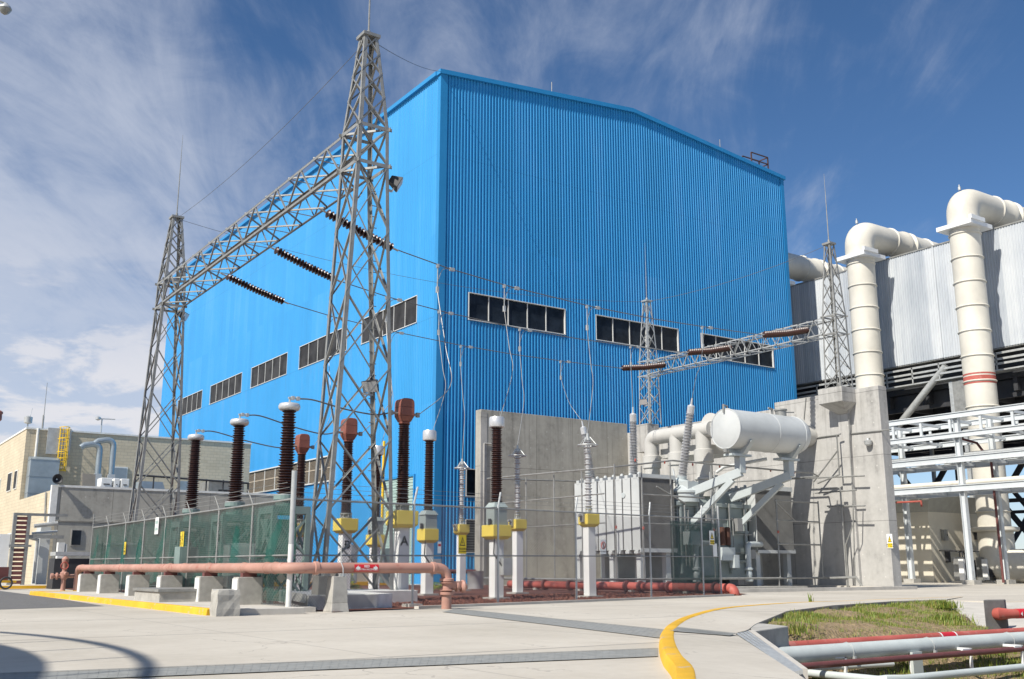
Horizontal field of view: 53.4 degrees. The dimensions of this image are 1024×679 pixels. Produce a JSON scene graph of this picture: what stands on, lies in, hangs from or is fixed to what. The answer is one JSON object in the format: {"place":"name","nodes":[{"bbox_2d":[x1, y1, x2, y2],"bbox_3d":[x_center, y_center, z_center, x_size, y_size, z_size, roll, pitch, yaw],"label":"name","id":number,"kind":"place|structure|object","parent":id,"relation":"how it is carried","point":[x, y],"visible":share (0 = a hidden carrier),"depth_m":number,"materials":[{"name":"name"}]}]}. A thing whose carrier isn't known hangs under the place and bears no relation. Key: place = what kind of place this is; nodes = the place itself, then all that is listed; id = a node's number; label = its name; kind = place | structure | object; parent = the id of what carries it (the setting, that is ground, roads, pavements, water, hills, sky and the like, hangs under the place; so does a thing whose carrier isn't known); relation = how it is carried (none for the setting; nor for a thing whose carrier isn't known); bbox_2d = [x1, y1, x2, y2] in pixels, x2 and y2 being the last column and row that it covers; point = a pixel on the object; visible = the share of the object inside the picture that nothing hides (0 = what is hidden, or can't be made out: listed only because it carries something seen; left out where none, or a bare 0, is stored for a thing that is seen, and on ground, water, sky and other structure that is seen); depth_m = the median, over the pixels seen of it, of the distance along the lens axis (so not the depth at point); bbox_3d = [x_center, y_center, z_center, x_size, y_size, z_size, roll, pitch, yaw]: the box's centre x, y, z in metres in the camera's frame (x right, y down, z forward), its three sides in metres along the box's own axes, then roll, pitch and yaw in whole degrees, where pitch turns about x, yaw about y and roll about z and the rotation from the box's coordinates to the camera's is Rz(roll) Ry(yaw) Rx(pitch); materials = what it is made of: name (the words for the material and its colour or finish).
{"place":"outdoors","nodes":[
{"label":"outdoors","id":0,"kind":"place"},
{"bbox_2d":[6,513,67,584],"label":"louvre tower","id":1,"kind":"structure","parent":0,"point":[25,545],"depth_m":59.27,"materials":[{"name":"metal"}]},
{"bbox_2d":[0,591,100,609],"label":"asphalt road","id":2,"kind":"structure","parent":0,"point":[10,600],"depth_m":33.11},
{"bbox_2d":[50,591,315,612],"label":"sidewalk","id":3,"kind":"structure","parent":0,"point":[122,596],"depth_m":29.31,"materials":[{"name":"concrete"}]},
{"bbox_2d":[156,572,182,586],"bbox_3d":[-11.309,8.180,33.577,0.740,0.990,0.440,9,-15,-33],"label":"pipe pedestal","id":4,"kind":"object","parent":3,"relation":"on","point":[169,579],"visible":0.48,"depth_m":33.47,"materials":[{"name":"concrete"}]},
{"bbox_2d":[73,561,466,608],"bbox_3d":[-10.272,8.710,36.521,5.377,1.326,24.216,9,-15,-33],"label":"pipe","id":5,"kind":"object","parent":4,"relation":"on","point":[449,584],"visible":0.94,"depth_m":27.95,"materials":[{"name":"metal"}]},
{"bbox_2d":[133,587,223,601],"bbox_3d":[-10.175,7.817,31.163,2.100,0.400,2.800,9,-15,-33],"label":"valve pit","id":6,"kind":"object","parent":3,"relation":"on","point":[169,594],"visible":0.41,"depth_m":29.97,"materials":[{"name":"concrete"}]},
{"bbox_2d":[174,547,204,586],"bbox_3d":[-10.918,7.830,34.417,0.900,1.600,0.615,9,-15,-33],"label":"control box","id":7,"kind":"object","parent":3,"relation":"on","point":[180,555],"visible":0.22,"depth_m":34.14,"materials":[{"name":"metal"}]},
{"bbox_2d":[194,572,222,601],"bbox_3d":[-9.049,7.457,30.357,0.740,0.990,0.440,9,-15,-33],"label":"pipe pedestal","id":8,"kind":"object","parent":3,"relation":"on","point":[206,583],"visible":0.54,"depth_m":30.16,"materials":[{"name":"concrete"}]},
{"bbox_2d":[0,579,1023,678],"bbox_3d":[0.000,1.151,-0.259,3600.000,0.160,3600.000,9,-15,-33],"label":"ground","id":9,"kind":"structure","parent":0,"point":[102,636],"depth_m":16.74,"materials":[{"name":"concrete"}]},
{"bbox_2d":[29,521,57,583],"bbox_3d":[-28.489,12.762,60.936,1.840,3.694,1.920,9,-15,-33],"label":"metal duct","id":10,"kind":"object","parent":9,"relation":"on","point":[40,562],"visible":0.85,"depth_m":60.61,"materials":[{"name":"metal"}]},
{"bbox_2d":[77,571,98,591],"bbox_3d":[-17.919,10.294,42.997,0.740,0.990,0.440,9,-15,-33],"label":"pipe pedestal","id":11,"kind":"object","parent":9,"relation":"on","point":[87,581],"visible":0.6,"depth_m":42.83,"materials":[{"name":"concrete"}]},
{"bbox_2d":[96,571,119,592],"bbox_3d":[-15.942,9.662,40.179,0.740,0.990,0.440,9,-15,-33],"label":"pipe pedestal","id":12,"kind":"object","parent":9,"relation":"on","point":[107,581],"visible":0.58,"depth_m":40.02,"materials":[{"name":"concrete"}]},
{"bbox_2d":[29,591,209,615],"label":"yellow kerb","id":13,"kind":"structure","parent":9,"relation":"on","point":[173,608],"depth_m":29.63,"materials":[{"name":"paint"}]},
{"bbox_2d":[0,427,273,584],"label":"office building","id":14,"kind":"structure","parent":9,"relation":"on","point":[75,500],"depth_m":75.35,"materials":[{"name":"grey concrete"}]},
{"bbox_2d":[24,456,60,497],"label":"air duct","id":15,"kind":"object","parent":14,"relation":"on","point":[41,472],"visible":0.74,"depth_m":73.72,"materials":[{"name":"metal"}]},
{"bbox_2d":[45,427,71,454],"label":"screen box","id":16,"kind":"object","parent":14,"relation":"attached to","point":[52,443],"visible":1,"depth_m":75.83,"materials":[{"name":"metal"}]},
{"bbox_2d":[79,441,102,485],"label":"exhaust duct","id":17,"kind":"object","parent":14,"relation":"on","point":[99,454],"visible":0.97,"depth_m":75.33,"materials":[{"name":"metal"}]},
{"bbox_2d":[94,437,116,478],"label":"exhaust duct","id":18,"kind":"object","parent":14,"relation":"on","point":[112,457],"visible":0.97,"depth_m":75.93,"materials":[{"name":"metal"}]},
{"bbox_2d":[125,572,149,595],"bbox_3d":[-13.512,8.885,36.717,0.740,0.990,0.440,9,-15,-33],"label":"pipe pedestal","id":19,"kind":"object","parent":9,"relation":"on","point":[138,580],"visible":0.58,"depth_m":36.56,"materials":[{"name":"concrete"}]},
{"bbox_2d":[89,482,295,606],"bbox_3d":[-12.620,7.640,37.233,0.610,3.605,26.301,8,-15,-32],"label":"netted fence","id":20,"kind":"object","parent":9,"relation":"on","point":[253,532],"visible":0.64,"depth_m":32.37,"materials":[{"name":"metal"}]},
{"bbox_2d":[209,589,240,616],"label":"broken block","id":21,"kind":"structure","parent":9,"relation":"on","point":[225,602],"depth_m":23.83,"materials":[{"name":"concrete"}]},
{"bbox_2d":[232,573,262,604],"bbox_3d":[-7.213,6.869,27.741,0.740,0.990,0.440,9,-15,-33],"label":"pipe pedestal","id":22,"kind":"object","parent":9,"relation":"on","point":[249,586],"visible":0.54,"depth_m":27.60,"materials":[{"name":"concrete"}]},
{"bbox_2d":[240,607,304,615],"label":"slab","id":23,"kind":"structure","parent":9,"relation":"on","point":[270,610],"depth_m":24.55,"materials":[{"name":"concrete"}]},
{"bbox_2d":[285,470,296,606],"bbox_3d":[-5.684,5.177,26.212,0.139,3.582,0.139,9,-15,-33],"label":"corner post","id":24,"kind":"object","parent":9,"relation":"on","point":[291,536],"visible":0.83,"depth_m":26.20,"materials":[{"name":"metal"}]},
{"bbox_2d":[0,648,657,678],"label":"trench drain","id":25,"kind":"object","parent":9,"relation":"on","point":[311,665],"visible":1,"depth_m":11.74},
{"bbox_2d":[386,398,419,589],"bbox_3d":[-3.719,5.417,34.556,1.160,6.870,0.820,9,-15,-33],"label":"current transformer","id":26,"kind":"object","parent":9,"relation":"on","point":[404,413],"visible":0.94,"depth_m":34.51,"materials":[{"name":"brown ceramic"}]},
{"bbox_2d":[71,585,742,611],"bbox_3d":[-5.679,12.216,49.478,25.800,0.001,41.500,9,-15,-33],"label":"gravel bed","id":27,"kind":"object","parent":9,"relation":"on","point":[479,593],"visible":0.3,"depth_m":45.94,"materials":[{"name":"gravel"}]},
{"bbox_2d":[46,552,89,588],"bbox_3d":[-24.000,12.638,55.717,2.300,1.950,1.600,9,-15,-33],"label":"pump set","id":28,"kind":"object","parent":27,"relation":"on","point":[54,567],"visible":0.61,"depth_m":54.95,"materials":[{"name":"metal"}]},
{"bbox_2d":[176,429,204,528],"bbox_3d":[-13.504,7.205,42.814,1.260,6.900,1.260,9,-15,-33],"label":"circuit breaker","id":29,"kind":"object","parent":27,"relation":"on","point":[193,475],"visible":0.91,"depth_m":43.01,"materials":[{"name":"ceramic"}]},
{"bbox_2d":[219,413,248,530],"bbox_3d":[-10.202,6.059,37.439,1.260,6.780,1.260,9,-15,-33],"label":"circuit breaker","id":30,"kind":"object","parent":27,"relation":"on","point":[239,424],"visible":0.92,"depth_m":37.62,"materials":[{"name":"ceramic"}]},
{"bbox_2d":[263,396,310,603],"bbox_3d":[-7.184,5.014,32.214,1.260,6.530,1.260,9,-15,-33],"label":"circuit breaker","id":31,"kind":"object","parent":27,"relation":"on","point":[289,409],"visible":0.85,"depth_m":32.24,"materials":[{"name":"ceramic"}]},
{"bbox_2d":[293,434,314,589],"bbox_3d":[-9.472,7.732,45.277,1.160,7.050,0.740,9,-15,-33],"label":"current transformer","id":32,"kind":"object","parent":27,"relation":"on","point":[302,444],"visible":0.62,"depth_m":45.59,"materials":[{"name":"ceramic"}]},
{"bbox_2d":[323,546,348,611],"bbox_3d":[-4.526,6.201,26.335,0.497,1.678,0.536,9,-15,-33],"label":"pipe pedestal","id":33,"kind":"object","parent":27,"relation":"on","point":[336,598],"visible":0.9,"depth_m":26.10,"materials":[{"name":"concrete"}]},
{"bbox_2d":[333,418,362,588],"bbox_3d":[-6.505,6.565,39.919,1.160,6.980,0.740,9,-15,-33],"label":"current transformer","id":34,"kind":"object","parent":27,"relation":"on","point":[348,432],"visible":0.68,"depth_m":39.94,"materials":[{"name":"ceramic"}]},
{"bbox_2d":[279,589,417,610],"bbox_3d":[-4.656,7.888,30.977,4.335,0.480,7.906,4,-13,-18],"label":"tower foundation","id":35,"kind":"object","parent":27,"relation":"on","point":[385,600],"visible":0.48,"depth_m":28.21,"materials":[{"name":"concrete"}]},
{"bbox_2d":[308,0,393,589],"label":"gantry tower","id":36,"kind":"structure","parent":35,"relation":"on","point":[367,38],"depth_m":35.16,"materials":[{"name":"metal"}]},
{"bbox_2d":[162,136,367,305],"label":"gantry beam","id":37,"kind":"structure","parent":36,"relation":"attached to","point":[300,199],"depth_m":44.34,"materials":[{"name":"metal"}]},
{"bbox_2d":[220,272,288,303],"bbox_3d":[-12.494,-2.455,49.527,0.369,0.982,3.853,-12,-18,43],"label":"insulator string","id":38,"kind":"object","parent":37,"relation":"hanging from","point":[264,293],"visible":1,"depth_m":49.45,"materials":[{"name":"brown ceramic"}]},
{"bbox_2d":[366,445,385,588],"bbox_3d":[-6.316,8.328,47.314,0.840,6.780,0.770,9,-15,-33],"label":"voltage transformer","id":39,"kind":"object","parent":27,"relation":"on","point":[378,448],"visible":0.36,"depth_m":47.14,"materials":[{"name":"ceramic"}]},
{"bbox_2d":[417,430,440,595],"bbox_3d":[-3.432,7.114,41.909,0.840,6.780,0.770,9,-15,-33],"label":"voltage transformer","id":40,"kind":"object","parent":27,"relation":"on","point":[429,437],"visible":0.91,"depth_m":41.74,"materials":[{"name":"ceramic"}]},
{"bbox_2d":[452,459,470,590],"bbox_3d":[-2.515,9.068,49.858,0.913,6.450,0.815,9,-15,-33],"label":"surge arrester","id":41,"kind":"object","parent":27,"relation":"on","point":[461,464],"visible":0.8,"depth_m":49.71,"materials":[{"name":"white paint"}]},
{"bbox_2d":[291,482,721,608],"bbox_3d":[1.495,6.969,34.258,0.534,3.650,21.718,-11,-17,40],"label":"chain link fence","id":42,"kind":"object","parent":27,"relation":"on","point":[575,555],"visible":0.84,"depth_m":32.59,"materials":[{"name":"metal"}]},
{"bbox_2d":[670,521,719,594],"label":"netted gate","id":43,"kind":"structure","parent":42,"relation":"attached to","point":[699,562],"depth_m":40.57,"materials":[{"name":"grey metal"}]},
{"bbox_2d":[506,445,528,593],"bbox_3d":[0.204,7.830,44.343,0.913,6.450,0.815,9,-15,-33],"label":"surge arrester","id":44,"kind":"object","parent":27,"relation":"on","point":[517,455],"visible":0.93,"depth_m":44.09,"materials":[{"name":"white paint"}]},
{"bbox_2d":[577,433,602,597],"bbox_3d":[2.890,6.684,38.784,0.913,6.250,0.815,9,-15,-33],"label":"surge arrester","id":45,"kind":"object","parent":27,"relation":"on","point":[588,485],"visible":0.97,"depth_m":38.54,"materials":[{"name":"white paint"}]},
{"bbox_2d":[159,68,796,583],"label":"industrial hall","id":46,"kind":"structure","parent":9,"relation":"on","point":[561,196],"depth_m":84.19,"materials":[{"name":"blue metal"}]},
{"bbox_2d":[177,390,202,416],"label":"window","id":47,"kind":"structure","parent":46,"relation":"in","point":[193,402],"depth_m":119.92,"materials":[{"name":"grey glass"}]},
{"bbox_2d":[209,372,241,404],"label":"window","id":48,"kind":"structure","parent":46,"relation":"in","point":[231,386],"depth_m":110.30,"materials":[{"name":"grey glass"}]},
{"bbox_2d":[250,352,287,388],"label":"window","id":49,"kind":"structure","parent":46,"relation":"in","point":[274,368],"depth_m":100.15,"materials":[{"name":"grey glass"}]},
{"bbox_2d":[298,326,347,369],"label":"window","id":50,"kind":"structure","parent":46,"relation":"in","point":[312,352],"depth_m":91.16,"materials":[{"name":"grey glass"}]},
{"bbox_2d":[361,295,417,344],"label":"window","id":51,"kind":"structure","parent":46,"relation":"in","point":[403,314],"depth_m":78.70,"materials":[{"name":"grey glass"}]},
{"bbox_2d":[379,474,415,583],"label":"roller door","id":52,"kind":"structure","parent":46,"relation":"in","point":[411,477],"depth_m":74.02,"materials":[{"name":"metal"}]},
{"bbox_2d":[468,292,565,334],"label":"window","id":53,"kind":"structure","parent":46,"relation":"in","point":[520,314],"depth_m":77.77,"materials":[{"name":"black glass"}]},
{"bbox_2d":[595,314,679,352],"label":"window","id":54,"kind":"structure","parent":46,"relation":"in","point":[608,329],"depth_m":84.11,"materials":[{"name":"black glass"}]},
{"bbox_2d":[700,333,774,367],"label":"window","id":55,"kind":"structure","parent":46,"relation":"in","point":[766,359],"depth_m":91.31,"materials":[{"name":"black glass"}]},
{"bbox_2d":[482,416,512,599],"bbox_3d":[-0.549,6.056,36.742,0.840,6.580,0.810,9,-15,-33],"label":"voltage transformer","id":56,"kind":"object","parent":9,"relation":"on","point":[496,424],"visible":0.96,"depth_m":36.50,"materials":[{"name":"white paint"}]},
{"bbox_2d":[475,409,627,584],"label":"fire wall","id":57,"kind":"structure","parent":9,"relation":"on","point":[548,443],"depth_m":70.84,"materials":[{"name":"grey concrete"}]},
{"bbox_2d":[444,608,663,637],"bbox_3d":[0.508,6.103,22.204,1.278,0.008,12.599,5,-14,-22],"label":"trench drain","id":58,"kind":"object","parent":9,"relation":"on","point":[636,630],"visible":1,"depth_m":20.55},
{"bbox_2d":[414,594,733,608],"bbox_3d":[3.104,8.850,34.530,0.203,0.090,17.581,-11,-17,40],"label":"edging strip","id":59,"kind":"object","parent":9,"relation":"on","point":[538,602],"visible":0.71,"depth_m":32.88,"materials":[{"name":"concrete"}]},
{"bbox_2d":[507,579,739,595],"bbox_3d":[4.598,11.556,47.590,0.597,0.576,15.423,10,-16,-36],"label":"pipe","id":60,"kind":"object","parent":9,"relation":"on","point":[730,588],"visible":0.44,"depth_m":47.19,"materials":[{"name":"metal"}]},
{"bbox_2d":[484,433,865,590],"bbox_3d":[8.867,9.563,57.636,18.258,8.793,13.445,9,-15,-33],"label":"spray pipework","id":61,"kind":"object","parent":9,"relation":"on","point":[815,477],"visible":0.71,"depth_m":56.24,"materials":[{"name":"metal"}]},
{"bbox_2d":[575,449,807,588],"bbox_3d":[10.070,10.440,58.911,12.250,7.680,10.748,9,-15,-33],"label":"power transformer","id":62,"kind":"object","parent":9,"relation":"on","point":[754,537],"visible":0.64,"depth_m":56.38,"materials":[{"name":"metal"}]},
{"bbox_2d":[629,407,637,474],"bbox_3d":[7.156,6.738,59.370,0.836,5.454,1.644,2,-13,-8],"label":"bushing","id":63,"kind":"object","parent":62,"relation":"on","point":[633,452],"visible":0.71,"depth_m":59.10,"materials":[{"name":"grey ceramic"}]},
{"bbox_2d":[675,398,694,487],"bbox_3d":[9.600,5.889,56.127,0.892,5.096,1.897,9,-15,-33],"label":"bushing","id":64,"kind":"object","parent":62,"relation":"on","point":[682,471],"visible":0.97,"depth_m":55.84,"materials":[{"name":"grey ceramic"}]},
{"bbox_2d":[644,413,816,460],"bbox_3d":[13.102,6.129,61.464,8.899,2.170,6.119,9,-15,-33],"label":"bus duct","id":65,"kind":"object","parent":62,"relation":"on","point":[673,437],"visible":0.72,"depth_m":59.12,"materials":[{"name":"white metal"}]},
{"bbox_2d":[689,404,810,531],"bbox_3d":[13.097,7.134,56.062,6.695,6.756,4.228,9,-15,-33],"label":"oil conservator","id":66,"kind":"object","parent":62,"relation":"on","point":[739,435],"visible":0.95,"depth_m":54.74,"materials":[{"name":"metal"}]},
{"bbox_2d":[627,385,901,585],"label":"fire wall","id":67,"kind":"structure","parent":9,"relation":"on","point":[856,418],"depth_m":59.65,"materials":[{"name":"concrete"}]},
{"bbox_2d":[637,256,661,424],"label":"lattice tower","id":68,"kind":"structure","parent":67,"relation":"on","point":[646,301],"depth_m":74.54,"materials":[{"name":"metal"}]},
{"bbox_2d":[648,318,832,375],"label":"gantry beam","id":69,"kind":"structure","parent":68,"relation":"attached to","point":[735,354],"depth_m":67.03,"materials":[{"name":"metal"}]},
{"bbox_2d":[686,345,732,355],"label":"insulator string","id":70,"kind":"object","parent":69,"relation":"attached to","point":[713,350],"visible":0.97,"depth_m":65.68,"materials":[{"name":"brown ceramic"}]},
{"bbox_2d":[343,282,685,352],"bbox_3d":[3.397,-0.949,56.686,0.110,2.223,31.981,-12,-18,44],"label":"power line","id":71,"kind":"object","parent":70,"relation":"attached to","point":[515,327],"visible":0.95,"depth_m":53.13,"materials":[{"name":"metal"}]},
{"bbox_2d":[268,245,340,281],"bbox_3d":[-9.022,-3.263,44.513,3.848,1.015,0.369,12,-18,-44],"label":"insulator string","id":72,"kind":"object","parent":71,"relation":"attached to","point":[305,265],"visible":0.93,"depth_m":44.33,"materials":[{"name":"brown ceramic"}]},
{"bbox_2d":[761,327,809,337],"bbox_3d":[16.390,-0.434,60.871,5.421,1.397,0.417,12,-17,-42],"label":"insulator string","id":73,"kind":"object","parent":69,"relation":"attached to","point":[783,333],"visible":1,"depth_m":60.60,"materials":[{"name":"brown ceramic"}]},
{"bbox_2d":[399,250,760,334],"bbox_3d":[6.715,-2.016,51.956,31.802,2.172,0.101,12,-17,-42],"label":"power line","id":74,"kind":"object","parent":73,"relation":"attached to","point":[571,301],"visible":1,"depth_m":48.00,"materials":[{"name":"metal"}]},
{"bbox_2d":[318,208,398,250],"bbox_3d":[-6.030,-4.308,40.269,3.829,1.048,0.369,12,-17,-42],"label":"insulator string","id":75,"kind":"object","parent":74,"relation":"attached to","point":[347,224],"visible":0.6,"depth_m":40.15,"materials":[{"name":"brown ceramic"}]},
{"bbox_2d":[820,180,852,388],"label":"lattice tower","id":76,"kind":"structure","parent":67,"relation":"on","point":[829,250],"depth_m":61.20,"materials":[{"name":"metal"}]},
{"bbox_2d":[659,597,939,678],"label":"yellow kerb","id":77,"kind":"structure","parent":9,"relation":"on","point":[676,664],"depth_m":12.21,"materials":[{"name":"paint"}]},
{"bbox_2d":[674,597,958,678],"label":"footway","id":78,"kind":"structure","parent":9,"relation":"on","point":[714,656],"depth_m":14.35,"materials":[{"name":"concrete"}]},
{"bbox_2d":[788,253,846,285],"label":"steam duct","id":79,"kind":"object","parent":9,"relation":"on","point":[803,268],"visible":0.06,"depth_m":102.91,"materials":[{"name":"metal"}]},
{"bbox_2d":[739,586,916,592],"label":"bay kerb","id":80,"kind":"structure","parent":9,"relation":"on","point":[824,589],"depth_m":49.87,"materials":[{"name":"concrete"}]},
{"bbox_2d":[835,219,938,388],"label":"steam duct","id":81,"kind":"object","parent":9,"relation":"on","point":[868,246],"visible":0.48,"depth_m":91.12,"materials":[{"name":"white metal"}]},
{"bbox_2d":[790,219,1023,541],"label":"condenser hall","id":82,"kind":"structure","parent":9,"relation":"on","point":[921,359],"depth_m":90.45,"materials":[{"name":"metal"}]},
{"bbox_2d":[889,403,1023,584],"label":"pipe rack","id":83,"kind":"object","parent":9,"relation":"on","point":[960,462],"visible":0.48,"depth_m":72.44,"materials":[{"name":"white metal"}]},
{"bbox_2d":[894,475,1023,488],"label":"pipe","id":84,"kind":"object","parent":83,"relation":"on","point":[974,481],"visible":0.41,"depth_m":71.19,"materials":[{"name":"metal"}]},
{"bbox_2d":[962,438,1004,582],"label":"fire riser","id":85,"kind":"object","parent":83,"relation":"attached to","point":[996,513],"visible":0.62,"depth_m":71.78,"materials":[{"name":"red paint"}]},
{"bbox_2d":[962,550,996,582],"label":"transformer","id":86,"kind":"object","parent":9,"relation":"on","point":[985,573],"visible":0.7,"depth_m":77.86,"materials":[{"name":"metal"}]},
{"bbox_2d":[971,526,1023,582],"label":"duct bend","id":87,"kind":"object","parent":9,"relation":"on","point":[987,538],"visible":0.78,"depth_m":77.53,"materials":[{"name":"beige paint"}]},
{"bbox_2d":[936,185,1023,526],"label":"steam duct","id":88,"kind":"object","parent":87,"relation":"on","point":[971,215],"visible":0.73,"depth_m":82.07,"materials":[{"name":"white metal"}]},
{"bbox_2d":[0,0,1023,548],"label":"sky","id":89,"kind":"structure","parent":0,"point":[896,105],"materials":[{"name":"blue"}]},
{"bbox_2d":[392,591,740,605],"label":"gravel","id":90,"kind":"structure","parent":0,"point":[526,597],"depth_m":36.75,"materials":[{"name":"gravel"}]},
{"bbox_2d":[767,593,1023,678],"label":"ditch bank","id":91,"kind":"structure","parent":0,"point":[869,626],"depth_m":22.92,"materials":[{"name":"green plant"}]},
{"bbox_2d":[750,623,788,646],"bbox_3d":[4.819,5.982,18.928,0.762,1.220,2.628,-2,-13,9],"label":"culvert headwall","id":92,"kind":"object","parent":91,"relation":"on","point":[777,635],"visible":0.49,"depth_m":18.90,"materials":[{"name":"concrete"}]},
{"bbox_2d":[737,630,807,678],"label":"drain chute","id":93,"kind":"object","parent":91,"relation":"on","point":[760,642],"visible":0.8,"depth_m":14.27,"materials":[{"name":"concrete"}]},
{"bbox_2d":[778,632,1023,662],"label":"ditch pipe","id":94,"kind":"object","parent":91,"relation":"on","point":[821,652],"depth_m":20.43,"materials":[{"name":"grey metal"}]},
{"bbox_2d":[789,627,1023,645],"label":"ditch pipe","id":95,"kind":"object","parent":91,"relation":"on","point":[865,639],"depth_m":21.75,"materials":[{"name":"metal"}]},
{"bbox_2d":[800,646,1023,668],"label":"ditch pipe","id":96,"kind":"object","parent":91,"relation":"on","point":[866,661],"depth_m":19.87,"materials":[{"name":"metal"}]},
{"bbox_2d":[808,663,1023,678],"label":"ditch pipe","id":97,"kind":"object","parent":91,"relation":"on","point":[949,674],"visible":0.89,"depth_m":18.53,"materials":[{"name":"metal"}]},
{"bbox_2d":[948,601,1023,627],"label":"concrete apron","id":98,"kind":"object","parent":91,"relation":"on","point":[974,609],"depth_m":31.79,"materials":[{"name":"concrete"}]},
{"bbox_2d":[984,599,1008,629],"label":"pipe anchor block","id":99,"kind":"structure","parent":98,"relation":"on","point":[989,607],"depth_m":27.09,"materials":[{"name":"concrete"}]},
{"bbox_2d":[992,608,1023,619],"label":"red pipe","id":100,"kind":"object","parent":99,"relation":"attached to","point":[1001,613],"visible":1,"depth_m":26.98,"materials":[{"name":"metal"}]},
{"bbox_2d":[895,497,979,582],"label":"control building","id":101,"kind":"structure","parent":0,"point":[931,518],"depth_m":79.71,"materials":[{"name":"beige concrete"}]},
{"bbox_2d":[939,550,976,582],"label":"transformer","id":102,"kind":"object","parent":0,"point":[960,568],"visible":0.65,"depth_m":76.44,"materials":[{"name":"metal"}]},
{"bbox_3d":[-18.696,12.794,52.324,3.200,0.260,2.200,9,-15,-33],"label":"tower foundation","id":103,"kind":"object","parent":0,"visible":0},
{"bbox_2d":[126,138,186,560],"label":"gantry tower","id":104,"kind":"structure","parent":103,"relation":"on","point":[164,268],"depth_m":54.74,"materials":[{"name":"metal"}]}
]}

